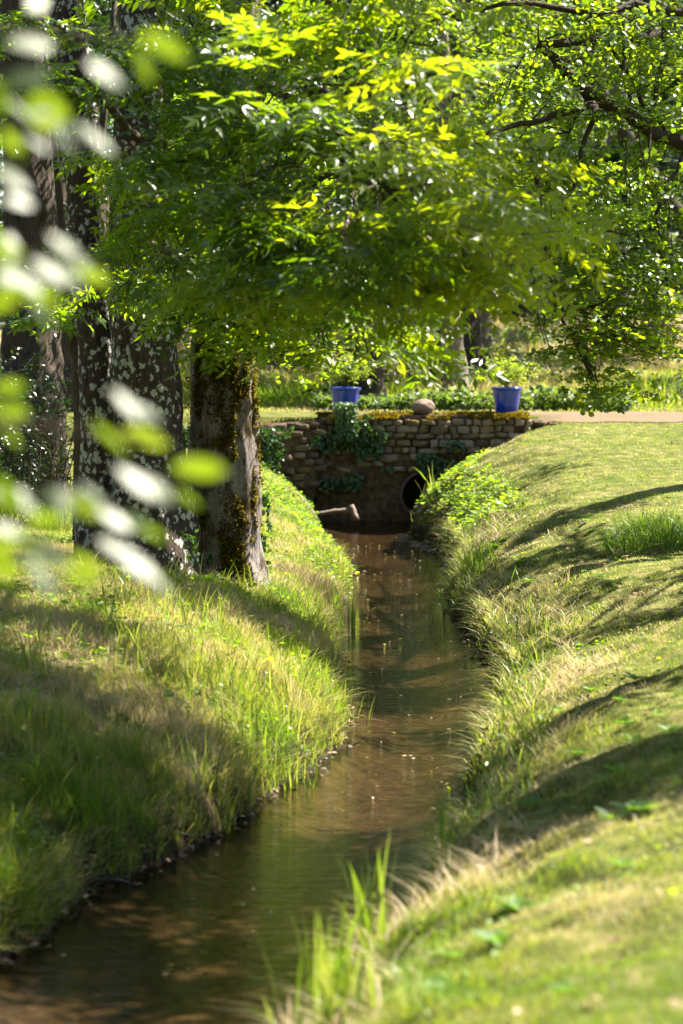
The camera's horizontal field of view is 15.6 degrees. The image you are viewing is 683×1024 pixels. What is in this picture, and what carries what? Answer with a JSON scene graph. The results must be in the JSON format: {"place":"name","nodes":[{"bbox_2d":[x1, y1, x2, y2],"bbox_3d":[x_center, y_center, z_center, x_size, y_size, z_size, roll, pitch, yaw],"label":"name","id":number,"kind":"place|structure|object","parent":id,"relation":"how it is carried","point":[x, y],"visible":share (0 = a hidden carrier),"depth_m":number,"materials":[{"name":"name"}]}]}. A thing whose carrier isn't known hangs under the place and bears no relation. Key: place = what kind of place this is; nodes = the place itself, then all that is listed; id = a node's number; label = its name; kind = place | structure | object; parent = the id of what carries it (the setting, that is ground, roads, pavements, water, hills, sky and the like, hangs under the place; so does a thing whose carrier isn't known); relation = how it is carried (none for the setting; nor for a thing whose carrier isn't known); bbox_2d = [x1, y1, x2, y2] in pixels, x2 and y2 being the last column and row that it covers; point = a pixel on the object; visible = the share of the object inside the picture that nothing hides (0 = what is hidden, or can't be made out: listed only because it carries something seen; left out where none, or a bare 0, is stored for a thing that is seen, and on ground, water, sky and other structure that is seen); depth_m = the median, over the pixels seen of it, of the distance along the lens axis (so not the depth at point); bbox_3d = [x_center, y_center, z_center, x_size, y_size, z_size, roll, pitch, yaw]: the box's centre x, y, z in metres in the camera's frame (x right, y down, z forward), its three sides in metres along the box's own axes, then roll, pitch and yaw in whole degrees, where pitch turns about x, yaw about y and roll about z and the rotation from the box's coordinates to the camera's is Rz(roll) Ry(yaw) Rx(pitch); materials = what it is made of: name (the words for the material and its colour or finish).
{"place":"outdoors","nodes":[
{"label":"outdoors","id":0,"kind":"place"},
{"bbox_2d":[0,520,499,1023],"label":"stream water","id":1,"kind":"structure","parent":0,"point":[280,854],"depth_m":14.87,"materials":[{"name":"brown liquid"}]},
{"bbox_2d":[61,545,474,974],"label":"floating leaves","id":2,"kind":"object","parent":1,"relation":"on","point":[243,904],"visible":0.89,"depth_m":18.52,"materials":[{"name":"brown plant"}]},
{"bbox_2d":[240,700,318,792],"bbox_3d":[-0.412,1.660,17.360,0.497,0.685,0.501,-1,4,-14],"label":"reed clump","id":3,"kind":"object","parent":1,"relation":"in","point":[275,783],"visible":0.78,"depth_m":17.37,"materials":[{"name":"green plant"}]},
{"bbox_2d":[311,651,374,719],"bbox_3d":[0.039,1.454,20.562,0.536,0.656,0.406,1,4,20],"label":"reed clump","id":4,"kind":"object","parent":1,"relation":"in","point":[326,671],"visible":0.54,"depth_m":20.54,"materials":[{"name":"green plant"}]},
{"bbox_2d":[348,593,355,628],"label":"reed clump","id":5,"kind":"object","parent":1,"relation":"in","point":[352,614],"visible":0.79,"depth_m":26.93,"materials":[{"name":"green plant"}]},
{"bbox_2d":[410,464,449,521],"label":"reed clump","id":6,"kind":"object","parent":1,"relation":"in","point":[432,482],"visible":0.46,"depth_m":40.19,"materials":[{"name":"green plant"}]},
{"bbox_2d":[433,541,492,612],"bbox_3d":[1.358,0.751,28.622,0.635,0.928,0.633,4,5,43],"label":"reed clump","id":7,"kind":"object","parent":1,"relation":"in","point":[466,570],"visible":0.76,"depth_m":28.55,"materials":[{"name":"green plant"}]},
{"bbox_2d":[0,3,681,290],"label":"sky","id":8,"kind":"structure","parent":0,"point":[1,194],"materials":[{"name":"white"}]},
{"bbox_2d":[0,290,682,1023],"bbox_3d":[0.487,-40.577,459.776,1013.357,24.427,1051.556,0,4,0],"label":"ground","id":9,"kind":"structure","parent":0,"point":[656,744],"depth_m":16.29,"materials":[{"name":"green plant"}]},
{"bbox_2d":[0,199,4,329],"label":"woodland tree","id":10,"kind":"object","parent":9,"relation":"on","point":[1,327],"visible":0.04,"depth_m":50.79,"materials":[{"name":"green plant"}]},
{"bbox_2d":[0,332,73,532],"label":"bramble thicket","id":11,"kind":"object","parent":9,"relation":"on","point":[10,476],"visible":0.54,"depth_m":30.84,"materials":[{"name":"green plant"}]},
{"bbox_2d":[0,133,104,234],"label":"woodland tree","id":12,"kind":"object","parent":9,"relation":"on","point":[1,142],"visible":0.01,"depth_m":110.19,"materials":[{"name":"green plant"}]},
{"bbox_2d":[0,0,111,321],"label":"woodland tree","id":13,"kind":"object","parent":9,"relation":"on","point":[1,188],"visible":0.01,"depth_m":74.29,"materials":[{"name":"green plant"}]},
{"bbox_2d":[0,1,117,540],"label":"forked sapling","id":14,"kind":"object","parent":9,"relation":"on","point":[72,344],"visible":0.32,"depth_m":27.21,"materials":[{"name":"brown plant"}]},
{"bbox_2d":[13,551,109,572],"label":"grass tussock","id":15,"kind":"object","parent":9,"relation":"on","point":[56,570],"depth_m":23.17,"materials":[{"name":"green plant"}]},
{"bbox_2d":[0,0,188,411],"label":"woodland tree","id":16,"kind":"object","parent":9,"relation":"on","point":[97,19],"visible":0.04,"depth_m":46.58,"materials":[{"name":"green plant"}]},
{"bbox_2d":[0,0,225,596],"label":"shrub","id":17,"kind":"object","parent":9,"relation":"on","point":[16,282],"visible":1,"depth_m":3.89,"materials":[{"name":"green plant"}]},
{"bbox_2d":[89,877,141,885],"bbox_3d":[-1.270,2.082,14.010,0.333,0.063,0.040,2,4,27],"label":"stick","id":18,"kind":"object","parent":9,"relation":"on","point":[91,883],"visible":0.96,"depth_m":14.03,"materials":[{"name":"brown wood"}]},
{"bbox_2d":[0,0,294,506],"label":"old bole","id":19,"kind":"object","parent":9,"relation":"on","point":[34,226],"visible":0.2,"depth_m":33.52,"materials":[{"name":"brown plant"}]},
{"bbox_2d":[0,506,354,923],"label":"verge weeds","id":20,"kind":"object","parent":9,"relation":"on","point":[65,654],"visible":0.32,"depth_m":19.47,"materials":[{"name":"green plant"}]},
{"bbox_2d":[176,831,208,836],"bbox_3d":[-0.992,1.984,15.272,0.400,0.088,0.036,-2,5,-30],"label":"stick","id":21,"kind":"object","parent":9,"relation":"on","point":[184,834],"visible":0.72,"depth_m":15.32,"materials":[{"name":"brown wood"}]},
{"bbox_2d":[0,0,385,323],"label":"woodland tree","id":22,"kind":"object","parent":9,"relation":"on","point":[273,6],"visible":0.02,"depth_m":55.65,"materials":[{"name":"green plant"}]},
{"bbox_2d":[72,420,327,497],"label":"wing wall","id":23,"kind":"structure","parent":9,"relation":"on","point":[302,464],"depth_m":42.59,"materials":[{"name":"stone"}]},
{"bbox_2d":[182,413,464,492],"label":"wall ivy","id":24,"kind":"object","parent":23,"relation":"attached to","point":[269,440],"depth_m":42.80,"materials":[{"name":"green plant"}]},
{"bbox_2d":[173,732,230,817],"bbox_3d":[-0.902,1.705,16.039,0.397,0.618,0.375,0,4,0],"label":"reed clump","id":25,"kind":"object","parent":9,"relation":"on","point":[206,769],"visible":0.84,"depth_m":16.02,"materials":[{"name":"green plant"}]},
{"bbox_2d":[68,11,354,349],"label":"woodland tree","id":26,"kind":"object","parent":9,"relation":"on","point":[180,335],"visible":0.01,"depth_m":87.28,"materials":[{"name":"green plant"}]},
{"bbox_2d":[98,5,344,338],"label":"woodland tree","id":27,"kind":"object","parent":9,"relation":"on","point":[209,72],"depth_m":64.32,"materials":[{"name":"green plant"}]},
{"bbox_2d":[0,0,516,396],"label":"ivy clad tree","id":28,"kind":"object","parent":9,"relation":"on","point":[374,388],"visible":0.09,"depth_m":50.49,"materials":[{"name":"green plant"}]},
{"bbox_2d":[0,521,520,985],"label":"leaf litter","id":29,"kind":"object","parent":9,"relation":"on","point":[181,853],"visible":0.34,"depth_m":17.00,"materials":[{"name":"brown plant"}]},
{"bbox_2d":[0,518,527,994],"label":"trailing grass","id":30,"kind":"structure","parent":9,"relation":"on","point":[418,884],"depth_m":15.27,"materials":[{"name":"green plant"}]},
{"bbox_2d":[183,331,353,365],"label":"bush","id":31,"kind":"object","parent":9,"relation":"on","point":[268,363],"visible":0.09,"depth_m":57.71,"materials":[{"name":"green plant"}]},
{"bbox_2d":[262,996,285,1023],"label":"grass tuft","id":32,"kind":"object","parent":9,"relation":"on","point":[270,1015],"visible":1,"depth_m":9.09,"materials":[{"name":"green plant"}]},
{"bbox_2d":[259,575,291,592],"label":"fern","id":33,"kind":"object","parent":9,"relation":"on","point":[275,586],"visible":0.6,"depth_m":24.93,"materials":[{"name":"green plant"}]},
{"bbox_2d":[0,507,565,1023],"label":"sedge","id":34,"kind":"object","parent":9,"relation":"on","point":[518,767],"visible":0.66,"depth_m":17.63,"materials":[{"name":"green plant"}]},
{"bbox_2d":[175,327,392,388],"bbox_3d":[-0.828,-0.694,25.484,2.537,3.110,1.587,-2,4,-26],"label":"young alder","id":35,"kind":"object","parent":9,"relation":"on","point":[337,364],"visible":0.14,"depth_m":25.39,"materials":[{"name":"green plant"}]},
{"bbox_2d":[180,0,404,372],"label":"woodland tree","id":36,"kind":"object","parent":9,"relation":"on","point":[280,101],"visible":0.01,"depth_m":73.46,"materials":[{"name":"green plant"}]},
{"bbox_2d":[260,461,327,535],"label":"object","id":37,"kind":"object","parent":9,"relation":"on","point":[274,486],"visible":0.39,"depth_m":39.36,"materials":[{"name":"green plant"}]},
{"bbox_2d":[255,889,340,1023],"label":"grass tuft","id":38,"kind":"object","parent":9,"relation":"on","point":[298,989],"visible":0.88,"depth_m":9.51,"materials":[{"name":"green plant"}]},
{"bbox_2d":[256,354,340,379],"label":"hedge bush","id":39,"kind":"object","parent":9,"relation":"on","point":[286,370],"visible":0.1,"depth_m":65.55,"materials":[{"name":"green plant"}]},
{"bbox_2d":[110,2,496,370],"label":"woodland tree","id":40,"kind":"object","parent":9,"relation":"on","point":[401,97],"depth_m":79.34,"materials":[{"name":"green plant"}]},
{"bbox_2d":[0,504,610,1023],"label":"dry stalks","id":41,"kind":"object","parent":9,"relation":"on","point":[508,822],"visible":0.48,"depth_m":15.61,"materials":[{"name":"beige plant"}]},
{"bbox_2d":[291,569,341,630],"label":"reed clump","id":42,"kind":"object","parent":9,"relation":"on","point":[316,598],"visible":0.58,"depth_m":26.54,"materials":[{"name":"green plant"}]},
{"bbox_2d":[287,505,359,587],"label":"creeping weeds","id":43,"kind":"object","parent":9,"relation":"on","point":[312,528],"visible":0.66,"depth_m":33.17,"materials":[{"name":"green plant"}]},
{"bbox_2d":[295,491,358,520],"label":"driftwood","id":44,"kind":"object","parent":9,"relation":"on","point":[351,510],"visible":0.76,"depth_m":41.20,"materials":[{"name":"grey wood"}]},
{"bbox_2d":[289,889,365,1023],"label":"grass tuft","id":45,"kind":"object","parent":9,"relation":"on","point":[306,961],"visible":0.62,"depth_m":9.75,"materials":[{"name":"green plant"}]},
{"bbox_2d":[325,573,347,626],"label":"reed clump","id":46,"kind":"object","parent":9,"relation":"on","point":[341,611],"visible":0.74,"depth_m":27.09,"materials":[{"name":"green plant"}]},
{"bbox_2d":[0,0,682,577],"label":"lichen tree","id":47,"kind":"object","parent":9,"relation":"on","point":[118,244],"visible":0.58,"depth_m":24.27,"materials":[{"name":"grey plant"}]},
{"bbox_2d":[316,912,378,1023],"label":"grass tuft","id":48,"kind":"object","parent":9,"relation":"on","point":[344,994],"visible":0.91,"depth_m":8.71,"materials":[{"name":"green plant"}]},
{"bbox_2d":[66,0,629,590],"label":"mossy tree","id":49,"kind":"object","parent":9,"relation":"on","point":[292,260],"visible":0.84,"depth_m":16.93,"materials":[{"name":"green plant"}]},
{"bbox_2d":[181,492,273,584],"bbox_3d":[-1.350,0.339,24.825,1.751,1.065,0.917,-2,4,-23],"label":"trunk ivy","id":50,"kind":"object","parent":49,"relation":"attached to","point":[265,500],"visible":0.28,"depth_m":25.25,"materials":[{"name":"green plant"}]},
{"bbox_2d":[337,827,399,957],"bbox_3d":[0.105,1.653,10.732,0.297,0.623,0.160,-1,4,-11],"label":"grass tuft","id":51,"kind":"object","parent":9,"relation":"on","point":[363,920],"visible":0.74,"depth_m":10.75,"materials":[{"name":"green plant"}]},
{"bbox_2d":[327,360,439,383],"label":"hedge bush","id":52,"kind":"object","parent":9,"relation":"on","point":[407,373],"visible":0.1,"depth_m":59.85,"materials":[{"name":"green plant"}]},
{"bbox_2d":[277,2,519,347],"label":"woodland tree","id":53,"kind":"object","parent":9,"relation":"on","point":[408,93],"visible":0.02,"depth_m":86.32,"materials":[{"name":"green plant"}]},
{"bbox_2d":[337,1,505,140],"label":"woodland tree","id":54,"kind":"object","parent":9,"relation":"on","point":[423,98],"visible":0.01,"depth_m":131.64,"materials":[{"name":"green plant"}]},
{"bbox_2d":[315,411,531,520],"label":"stone bridge","id":55,"kind":"structure","parent":9,"relation":"on","point":[385,495],"depth_m":42.99,"materials":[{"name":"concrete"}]},
{"bbox_2d":[329,387,360,411],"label":"plant pot","id":56,"kind":"object","parent":55,"relation":"on","point":[344,394],"visible":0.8,"depth_m":43.21,"materials":[{"name":"blue ceramic"}]},
{"bbox_2d":[315,345,377,386],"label":"pot shrub","id":57,"kind":"object","parent":56,"relation":"in","point":[344,373],"visible":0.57,"depth_m":43.28,"materials":[{"name":"green plant"}]},
{"bbox_2d":[332,402,359,440],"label":"pale ivy","id":58,"kind":"object","parent":55,"relation":"attached to","point":[343,429],"visible":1,"depth_m":42.70,"materials":[{"name":"green plant"}]},
{"bbox_2d":[411,399,434,414],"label":"boulder","id":59,"kind":"object","parent":55,"relation":"on","point":[423,406],"visible":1,"depth_m":43.16,"materials":[{"name":"beige stone"}]},
{"bbox_2d":[490,387,522,411],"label":"plant pot","id":60,"kind":"object","parent":55,"relation":"on","point":[506,399],"visible":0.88,"depth_m":43.23,"materials":[{"name":"blue ceramic"}]},
{"bbox_2d":[466,351,549,386],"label":"pot shrub","id":61,"kind":"object","parent":60,"relation":"in","point":[514,375],"visible":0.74,"depth_m":43.32,"materials":[{"name":"green plant"}]},
{"bbox_2d":[393,491,460,550],"bbox_3d":[1.272,0.144,38.284,0.857,0.758,3.264,0,4,-5],"label":"gravel bar","id":62,"kind":"object","parent":9,"relation":"on","point":[419,544],"visible":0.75,"depth_m":38.01,"materials":[{"name":"stone"}]},
{"bbox_2d":[421,782,453,891],"bbox_3d":[0.477,1.594,11.941,0.168,0.566,0.276,-3,5,-40],"label":"grass tuft","id":63,"kind":"object","parent":9,"relation":"on","point":[433,870],"visible":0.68,"depth_m":11.96,"materials":[{"name":"green plant"}]},
{"bbox_2d":[269,0,615,376],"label":"woodland tree","id":64,"kind":"object","parent":9,"relation":"on","point":[474,322],"visible":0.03,"depth_m":65.29,"materials":[{"name":"green plant"}]},
{"bbox_2d":[440,563,456,572],"bbox_3d":[1.523,0.776,33.544,0.407,0.210,0.587,0,4,0],"label":"wet rock","id":65,"kind":"object","parent":9,"relation":"on","point":[443,569],"visible":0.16,"depth_m":33.37,"materials":[{"name":"grey stone"}]},
{"bbox_2d":[270,0,627,390],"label":"tree","id":66,"kind":"object","parent":9,"relation":"on","point":[457,344],"visible":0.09,"depth_m":53.35,"materials":[{"name":"green plant"}]},
{"bbox_2d":[351,0,550,313],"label":"woodland tree","id":67,"kind":"object","parent":9,"relation":"on","point":[406,113],"visible":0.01,"depth_m":110.58,"materials":[{"name":"green plant"}]},
{"bbox_2d":[406,447,529,563],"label":"bank weeds","id":68,"kind":"object","parent":9,"relation":"on","point":[461,466],"visible":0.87,"depth_m":36.64,"materials":[{"name":"green plant"}]},
{"bbox_2d":[408,540,529,900],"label":"water edge weeds","id":69,"kind":"object","parent":9,"relation":"on","point":[487,728],"visible":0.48,"depth_m":17.95,"materials":[{"name":"green plant"}]},
{"bbox_2d":[311,383,635,410],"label":"ground ivy","id":70,"kind":"object","parent":9,"relation":"on","point":[455,399],"visible":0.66,"depth_m":47.42,"materials":[{"name":"green plant"}]},
{"bbox_2d":[335,0,648,362],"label":"woodland tree","id":71,"kind":"object","parent":9,"relation":"on","point":[485,315],"visible":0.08,"depth_m":80.90,"materials":[{"name":"green plant"}]},
{"bbox_2d":[425,328,558,377],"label":"hedge bush","id":72,"kind":"object","parent":9,"relation":"on","point":[513,353],"visible":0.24,"depth_m":65.45,"materials":[{"name":"green plant"}]},
{"bbox_2d":[478,550,506,568],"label":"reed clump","id":73,"kind":"object","parent":9,"relation":"on","point":[487,559],"visible":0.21,"depth_m":28.70,"materials":[{"name":"green plant"}]},
{"bbox_2d":[304,413,682,1023],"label":"lawn grass","id":74,"kind":"structure","parent":9,"relation":"on","point":[415,1005],"depth_m":10.65,"materials":[{"name":"green plant"}]},
{"bbox_2d":[314,515,682,1023],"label":"plantain rosettes","id":75,"kind":"object","parent":9,"relation":"on","point":[516,899],"visible":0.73,"depth_m":11.19,"materials":[{"name":"green plant"}]},
{"bbox_2d":[360,492,682,1021],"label":"lawn clover","id":76,"kind":"object","parent":9,"relation":"on","point":[489,921],"visible":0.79,"depth_m":10.46,"materials":[{"name":"green plant"}]},
{"bbox_2d":[483,306,572,374],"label":"hedge bush","id":77,"kind":"object","parent":9,"relation":"on","point":[519,327],"visible":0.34,"depth_m":69.66,"materials":[{"name":"green plant"}]},
{"bbox_2d":[481,566,578,618],"bbox_3d":[1.910,0.836,24.921,1.195,0.697,1.114,-1,4,-20],"label":"grass tussock","id":78,"kind":"object","parent":9,"relation":"on","point":[537,589],"depth_m":24.86,"materials":[{"name":"green plant"}]},
{"bbox_2d":[466,0,600,302],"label":"woodland tree","id":79,"kind":"object","parent":9,"relation":"on","point":[573,194],"depth_m":143.57,"materials":[{"name":"green plant"}]},
{"bbox_2d":[392,0,682,239],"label":"roadside tree","id":80,"kind":"object","parent":9,"relation":"on","point":[508,39],"visible":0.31,"depth_m":52.96,"materials":[{"name":"green plant"}]},
{"bbox_2d":[529,419,561,430],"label":"edging wall","id":81,"kind":"structure","parent":9,"relation":"on","point":[537,424],"depth_m":43.03,"materials":[{"name":"stone"}]},
{"bbox_2d":[467,15,630,322],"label":"woodland tree","id":82,"kind":"object","parent":9,"relation":"on","point":[519,305],"visible":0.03,"depth_m":108.43,"materials":[{"name":"green plant"}]},
{"bbox_2d":[430,0,682,416],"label":"alder tree","id":83,"kind":"object","parent":9,"relation":"on","point":[662,40],"visible":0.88,"depth_m":24.03,"materials":[{"name":"green plant"}]},
{"bbox_2d":[430,430,682,1015],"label":"fallen leaves","id":84,"kind":"object","parent":9,"relation":"on","point":[516,1010],"visible":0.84,"depth_m":21.03,"materials":[{"name":"brown plant"}]},
{"bbox_2d":[508,359,621,386],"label":"hedge bush","id":85,"kind":"object","parent":9,"relation":"on","point":[551,369],"visible":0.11,"depth_m":57.77,"materials":[{"name":"green plant"}]},
{"bbox_2d":[511,19,682,312],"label":"woodland tree","id":86,"kind":"object","parent":9,"relation":"on","point":[615,157],"visible":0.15,"depth_m":64.23,"materials":[{"name":"green plant"}]},
{"bbox_2d":[512,0,682,333],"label":"woodland tree","id":87,"kind":"object","parent":9,"relation":"on","point":[615,90],"visible":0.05,"depth_m":93.93,"materials":[{"name":"green plant"}]},
{"bbox_2d":[525,0,681,331],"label":"woodland tree","id":88,"kind":"object","parent":9,"relation":"on","point":[674,240],"visible":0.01,"depth_m":99.23,"materials":[{"name":"green plant"}]},
{"bbox_2d":[585,509,682,559],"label":"grass tussock","id":89,"kind":"object","parent":9,"relation":"on","point":[663,534],"depth_m":26.51,"materials":[{"name":"green plant"}]},
{"bbox_2d":[590,280,682,368],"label":"hedge bush","id":90,"kind":"object","parent":9,"relation":"on","point":[660,321],"visible":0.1,"depth_m":79.70,"materials":[{"name":"green plant"}]},
{"bbox_2d":[596,0,682,267],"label":"woodland tree","id":91,"kind":"object","parent":9,"relation":"on","point":[675,65],"visible":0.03,"depth_m":83.68,"materials":[{"name":"green plant"}]},
{"bbox_2d":[596,364,682,403],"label":"hedge bush","id":92,"kind":"object","parent":9,"relation":"on","point":[678,377],"visible":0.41,"depth_m":54.14,"materials":[{"name":"green plant"}]},
{"bbox_2d":[610,1,679,262],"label":"woodland tree","id":93,"kind":"object","parent":9,"relation":"on","point":[672,224],"depth_m":119.07,"materials":[{"name":"green plant"}]},
{"bbox_2d":[612,504,682,538],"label":"grass tussock","id":94,"kind":"object","parent":9,"relation":"on","point":[644,517],"depth_m":27.70,"materials":[{"name":"green plant"}]},
{"bbox_2d":[0,309,682,412],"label":"meadow grass","id":95,"kind":"structure","parent":0,"point":[273,392],"depth_m":58.54,"materials":[{"name":"green plant"}]},
{"bbox_2d":[529,411,682,421],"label":"gravel track","id":96,"kind":"structure","parent":0,"point":[633,416],"depth_m":44.00,"materials":[{"name":"beige gravel"}]}
]}

